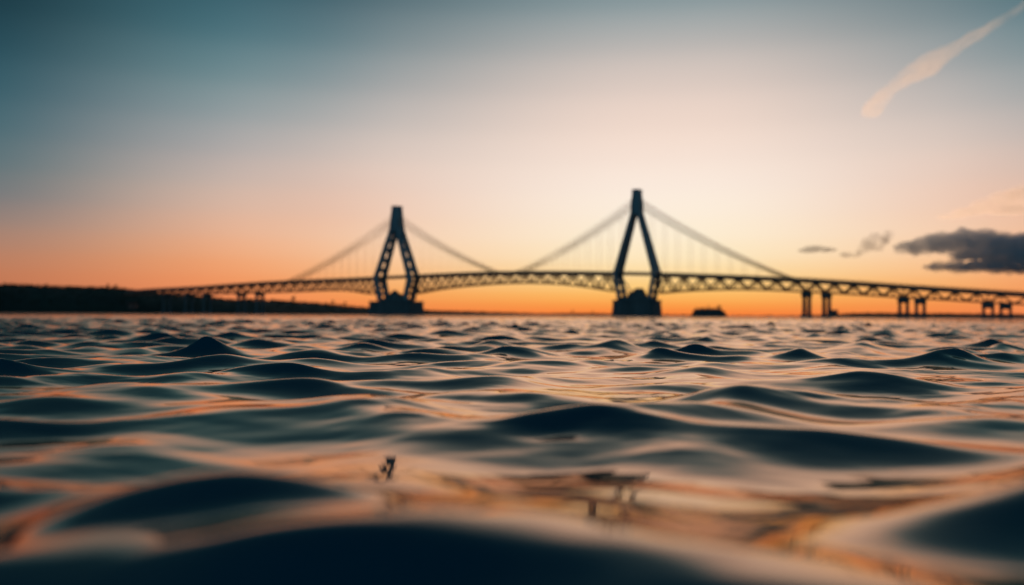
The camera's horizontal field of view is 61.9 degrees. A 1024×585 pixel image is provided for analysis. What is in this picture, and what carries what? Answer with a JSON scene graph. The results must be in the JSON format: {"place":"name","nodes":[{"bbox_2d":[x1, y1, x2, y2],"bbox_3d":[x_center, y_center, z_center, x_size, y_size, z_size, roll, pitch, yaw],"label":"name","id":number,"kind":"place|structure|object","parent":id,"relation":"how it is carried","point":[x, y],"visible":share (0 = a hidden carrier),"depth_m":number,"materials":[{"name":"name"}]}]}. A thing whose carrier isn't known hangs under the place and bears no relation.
{"place":"outdoors","nodes":[
{"label":"outdoors","id":0,"kind":"place"},
{"bbox_2d":[0,284,578,315],"bbox_3d":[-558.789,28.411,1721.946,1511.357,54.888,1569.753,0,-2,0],"label":"wooded hill","id":1,"kind":"structure","parent":0,"point":[96,303],"depth_m":1039.54,"materials":[{"name":"black plant"}]},
{"bbox_2d":[128,302,137,308],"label":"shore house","id":2,"kind":"structure","parent":1,"relation":"on","point":[131,305],"depth_m":995.77,"materials":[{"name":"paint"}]},
{"bbox_2d":[0,282,525,314],"bbox_3d":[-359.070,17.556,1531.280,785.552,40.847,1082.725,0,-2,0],"label":"hill woods","id":3,"kind":"object","parent":1,"relation":"on","point":[124,288],"visible":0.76,"depth_m":1113.51,"materials":[{"name":"black plant"}]},
{"bbox_2d":[0,313,1023,584],"bbox_3d":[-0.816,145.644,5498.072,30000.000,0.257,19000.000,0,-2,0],"label":"water","id":4,"kind":"structure","parent":0,"point":[332,449],"depth_m":2.69,"materials":[{"name":"blue liquid"}]},
{"bbox_2d":[124,189,1023,318],"bbox_3d":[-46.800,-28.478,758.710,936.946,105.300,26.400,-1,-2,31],"label":"suspension bridge","id":5,"kind":"structure","parent":4,"relation":"in","point":[637,302],"depth_m":683.33,"materials":[{"name":"metal"}]},
{"bbox_2d":[0,0,1023,315],"label":"sky","id":6,"kind":"structure","parent":0,"point":[152,144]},
{"bbox_2d":[689,309,727,316],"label":"rocky islet","id":7,"kind":"object","parent":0,"point":[708,313],"visible":0.88,"depth_m":593.23,"materials":[{"name":"black stone"}]},
{"bbox_2d":[526,313,1023,317],"bbox_3d":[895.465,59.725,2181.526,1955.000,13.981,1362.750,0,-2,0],"label":"distant shore","id":8,"kind":"structure","parent":0,"point":[936,315],"depth_m":1901.77,"materials":[{"name":"black"}]},
{"bbox_2d":[527,312,1023,315],"bbox_3d":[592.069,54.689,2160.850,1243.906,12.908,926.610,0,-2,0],"label":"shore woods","id":9,"kind":"object","parent":8,"relation":"on","point":[817,315],"visible":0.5,"depth_m":1964.81,"materials":[{"name":"black plant"}]},
{"bbox_2d":[831,310,837,315],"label":"shore building","id":10,"kind":"structure","parent":8,"relation":"on","point":[834,312],"depth_m":1946.52,"materials":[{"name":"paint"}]}
]}

